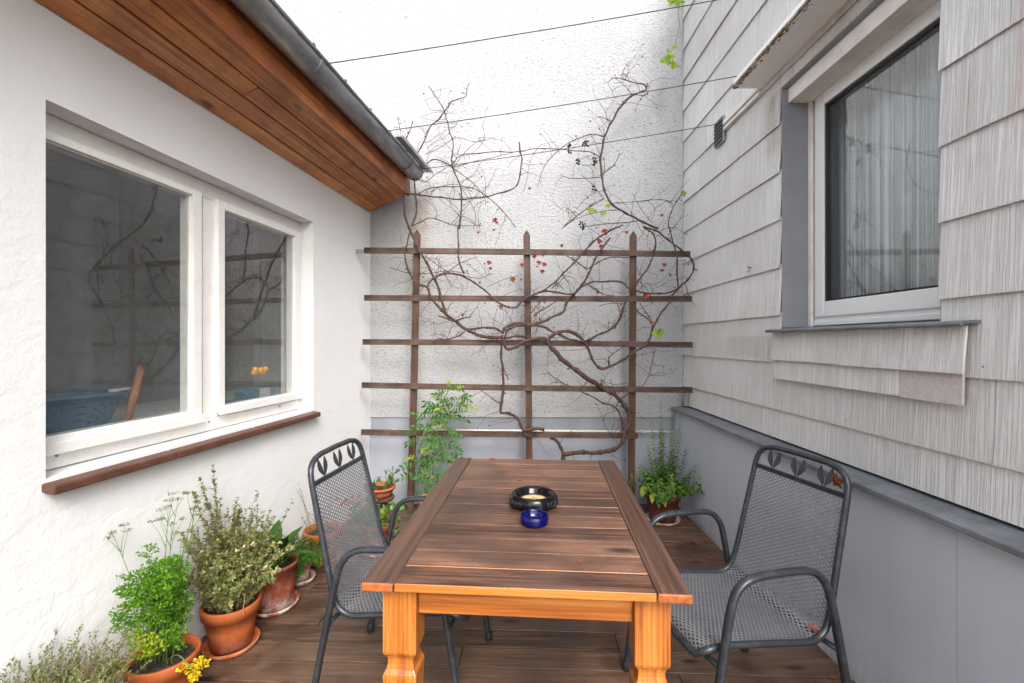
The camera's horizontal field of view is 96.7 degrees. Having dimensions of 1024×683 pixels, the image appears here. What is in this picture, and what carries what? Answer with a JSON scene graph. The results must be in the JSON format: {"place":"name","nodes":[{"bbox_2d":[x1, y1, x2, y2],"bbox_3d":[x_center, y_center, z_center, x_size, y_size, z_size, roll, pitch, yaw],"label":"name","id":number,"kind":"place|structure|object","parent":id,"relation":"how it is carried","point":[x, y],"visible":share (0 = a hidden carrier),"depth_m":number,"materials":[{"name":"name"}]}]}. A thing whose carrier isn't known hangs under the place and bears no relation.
{"place":"outdoors","nodes":[
{"label":"outdoors","id":0,"kind":"place"},
{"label":"ground","id":1,"kind":"structure","parent":0,"visible":0},
{"bbox_2d":[0,0,432,682],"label":"rendered house","id":2,"kind":"structure","parent":1,"relation":"on","point":[148,148],"depth_m":2.23,"materials":[{"name":"paint"}]},
{"bbox_2d":[46,113,302,469],"bbox_3d":[-1.581,-0.178,2.305,0.102,1.278,1.676,0,0,8],"label":"window frame","id":3,"kind":"structure","parent":2,"relation":"in","point":[204,207],"depth_m":2.25,"materials":[{"name":"white paint"}]},
{"bbox_2d":[107,390,280,423],"bbox_3d":[-2.059,0.872,2.358,0.620,0.973,2.400,0,0,8],"label":"worktop","id":4,"kind":"object","parent":2,"relation":"in","point":[141,410],"visible":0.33,"depth_m":2.62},
{"bbox_2d":[46,387,131,433],"bbox_3d":[-1.998,0.293,1.899,0.413,0.160,0.610,0,0,8],"label":"laundry basket","id":5,"kind":"object","parent":4,"relation":"on","point":[99,407],"visible":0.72,"depth_m":1.96,"materials":[{"name":"blue plastic"}]},
{"bbox_2d":[123,364,145,420],"bbox_3d":[-1.775,0.241,2.143,0.032,0.268,0.149,0,0,-12],"label":"broom handle","id":6,"kind":"object","parent":4,"relation":"on","point":[134,394],"visible":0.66,"depth_m":2.13,"materials":[{"name":"brown wood"}]},
{"bbox_2d":[225,399,243,402],"bbox_3d":[-1.680,0.370,2.701,0.100,0.028,0.210,0,0,8],"label":"tray","id":7,"kind":"object","parent":4,"relation":"on","point":[229,401],"visible":0.14,"depth_m":2.75,"materials":[{"name":"blue plastic"}]},
{"bbox_2d":[234,385,275,399],"bbox_3d":[-1.679,0.342,2.990,0.127,0.085,0.240,0,0,8],"label":"storage box","id":8,"kind":"object","parent":4,"relation":"on","point":[246,393],"visible":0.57,"depth_m":2.90,"materials":[{"name":"blue plastic"}]},
{"bbox_2d":[260,228,260,366],"bbox_3d":[-1.558,-0.280,2.821,0.002,0.880,0.001,0,0,0],"label":"hanging thread","id":9,"kind":"object","parent":2,"relation":"hanging from","point":[260,297],"visible":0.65,"depth_m":2.82,"materials":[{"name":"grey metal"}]},
{"bbox_2d":[251,366,268,375],"bbox_3d":[-1.563,0.180,2.820,0.043,0.053,0.152,0,0,8],"label":"window ornament","id":10,"kind":"object","parent":9,"relation":"hanging from","point":[259,370],"depth_m":2.80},
{"bbox_2d":[218,0,683,503],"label":"boundary wall","id":11,"kind":"structure","parent":1,"relation":"on","point":[548,68],"depth_m":4.00,"materials":[{"name":"grey paint"}]},
{"bbox_2d":[388,429,670,433],"bbox_3d":[0.079,0.774,3.950,2.614,0.038,0.071,0,0,0],"label":"water pipe","id":12,"kind":"object","parent":11,"relation":"attached to","point":[638,431],"visible":0.59,"depth_m":3.92,"materials":[{"name":"grey metal"}]},
{"bbox_2d":[671,0,1023,682],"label":"clad house","id":13,"kind":"structure","parent":1,"relation":"on","point":[903,409],"depth_m":1.93,"materials":[{"name":"grey paint"}]},
{"bbox_2d":[329,0,716,63],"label":"clothesline","id":14,"kind":"object","parent":13,"relation":"attached to","point":[516,34],"visible":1,"depth_m":2.54,"materials":[{"name":"grey metal"}]},
{"bbox_2d":[388,76,736,130],"bbox_3d":[0.331,-1.581,3.026,2.335,0.323,0.006,0,0,2],"label":"clothesline","id":15,"kind":"object","parent":13,"relation":"attached to","point":[562,105],"visible":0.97,"depth_m":3.02,"materials":[{"name":"grey metal"}]},
{"bbox_2d":[423,124,716,168],"bbox_3d":[0.367,-1.494,3.518,2.273,0.148,0.006,0,0,12],"label":"clothesline","id":16,"kind":"object","parent":13,"relation":"attached to","point":[573,147],"visible":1,"depth_m":3.49,"materials":[{"name":"grey metal"}]},
{"bbox_2d":[814,0,940,325],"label":"window frame","id":17,"kind":"structure","parent":13,"relation":"in","point":[919,304],"depth_m":2.27,"materials":[{"name":"white plastic"}]},
{"bbox_2d":[839,28,939,297],"bbox_3d":[1.867,-0.710,1.998,0.089,1.460,1.096,0,0,0],"label":"net curtain","id":18,"kind":"object","parent":13,"relation":"hanging from","point":[889,175],"visible":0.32,"depth_m":2.19,"materials":[{"name":"white fabric"}]},
{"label":"deck joists","id":19,"kind":"structure","parent":0,"visible":0},
{"bbox_2d":[193,504,854,682],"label":"deck","id":20,"kind":"structure","parent":19,"relation":"on","point":[284,649],"depth_m":2.09,"materials":[{"name":"brown wood"}]},
{"bbox_2d":[0,624,151,682],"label":"potted herb","id":21,"kind":"object","parent":20,"relation":"on","point":[107,676],"visible":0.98,"depth_m":1.48,"materials":[{"name":"plant"}]},
{"bbox_2d":[103,486,213,682],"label":"potted herb","id":22,"kind":"object","parent":20,"relation":"on","point":[173,652],"visible":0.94,"depth_m":1.70,"materials":[{"name":"plant"}]},
{"bbox_2d":[148,464,305,660],"bbox_3d":[-1.302,0.997,2.178,0.650,0.841,0.594,0,0,0],"label":"potted shrub","id":23,"kind":"object","parent":20,"relation":"on","point":[230,606],"visible":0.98,"depth_m":2.04,"materials":[{"name":"green plant"}]},
{"bbox_2d":[238,519,313,617],"bbox_3d":[-1.261,1.209,2.442,0.450,0.419,0.337,0,0,29],"label":"potted plant","id":24,"kind":"object","parent":20,"relation":"on","point":[280,595],"visible":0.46,"depth_m":2.39,"materials":[{"name":"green plant"}]},
{"bbox_2d":[282,528,330,586],"bbox_3d":[-1.250,1.268,2.694,0.315,0.299,0.356,0,0,-11],"label":"potted plant","id":25,"kind":"object","parent":20,"relation":"on","point":[305,574],"visible":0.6,"depth_m":2.65,"materials":[{"name":"green plant"}]},
{"bbox_2d":[296,478,341,566],"bbox_3d":[-1.247,1.145,2.953,0.240,0.546,0.274,0,0,44],"label":"potted plant","id":26,"kind":"object","parent":20,"relation":"on","point":[314,533],"visible":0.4,"depth_m":2.92,"materials":[{"name":"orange plant"}]},
{"bbox_2d":[336,496,406,557],"bbox_3d":[-0.924,1.227,3.073,0.453,0.382,0.454,0,0,45],"label":"potted plant","id":27,"kind":"object","parent":20,"relation":"on","point":[385,517],"visible":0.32,"depth_m":3.02,"materials":[{"name":"green plant"}]},
{"bbox_2d":[366,493,394,512],"bbox_3d":[-0.990,1.291,3.420,0.210,0.261,0.210,0,0,0],"label":"plant stand","id":28,"kind":"object","parent":20,"relation":"on","point":[385,501],"visible":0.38,"depth_m":3.37,"materials":[{"name":"brown"}]},
{"bbox_2d":[360,467,398,498],"bbox_3d":[-0.988,1.061,3.422,0.277,0.190,0.230,0,0,-39],"label":"potted plant","id":29,"kind":"object","parent":28,"relation":"on","point":[384,489],"visible":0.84,"depth_m":3.40,"materials":[{"name":"green plant"}]},
{"bbox_2d":[308,438,492,682],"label":"garden chair","id":30,"kind":"object","parent":20,"relation":"on","point":[372,614],"visible":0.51,"depth_m":1.84,"materials":[{"name":"grey metal"}]},
{"bbox_2d":[394,380,477,513],"bbox_3d":[-0.601,0.875,3.545,0.650,1.150,0.341,0,0,0],"label":"potted plant","id":31,"kind":"object","parent":20,"relation":"on","point":[434,438],"visible":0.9,"depth_m":3.61,"materials":[{"name":"green plant"}]},
{"bbox_2d":[356,230,692,512],"bbox_3d":[0.104,0.246,3.747,2.754,2.341,0.054,0,0,0],"label":"trellis","id":32,"kind":"object","parent":20,"relation":"on","point":[415,341],"visible":0.86,"depth_m":3.73,"materials":[{"name":"brown wood"}]},
{"bbox_2d":[361,458,692,682],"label":"garden table","id":33,"kind":"object","parent":20,"relation":"on","point":[465,541],"visible":0.98,"depth_m":1.38,"materials":[{"name":"brown wood"}]},
{"bbox_2d":[509,486,558,510],"bbox_3d":[0.089,0.642,1.869,0.204,0.049,0.206,0,0,0],"label":"ashtray","id":34,"kind":"object","parent":33,"relation":"on","point":[523,498],"visible":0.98,"depth_m":1.82,"materials":[{"name":"black glass"}]},
{"bbox_2d":[520,509,548,527],"bbox_3d":[0.082,0.650,1.670,0.104,0.035,0.104,0,0,0],"label":"glass bowl","id":35,"kind":"object","parent":33,"relation":"on","point":[534,518],"visible":1,"depth_m":1.65,"materials":[{"name":"blue glass"}]},
{"bbox_2d":[388,0,697,460],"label":"grapevine","id":36,"kind":"object","parent":20,"relation":"on","point":[655,333],"visible":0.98,"depth_m":3.69,"materials":[{"name":"brown plant"}]},
{"bbox_2d":[626,400,704,526],"bbox_3d":[1.197,0.940,3.590,0.570,0.956,0.595,0,0,-10],"label":"potted plant","id":37,"kind":"object","parent":20,"relation":"on","point":[663,491],"visible":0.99,"depth_m":3.53,"materials":[{"name":"green plant"}]},
{"bbox_2d":[622,445,851,682],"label":"garden chair","id":38,"kind":"object","parent":20,"relation":"on","point":[732,615],"visible":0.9,"depth_m":1.71,"materials":[{"name":"grey metal"}]},
{"bbox_2d":[808,623,818,631],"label":"fallen leaf","id":39,"kind":"object","parent":38,"relation":"on","point":[813,628],"visible":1,"depth_m":1.60,"materials":[{"name":"orange plant"}]},
{"bbox_2d":[825,472,842,489],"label":"caught leaf","id":40,"kind":"object","parent":38,"relation":"attached to","point":[837,482],"visible":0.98,"depth_m":1.67,"materials":[{"name":"orange plant"}]}
]}

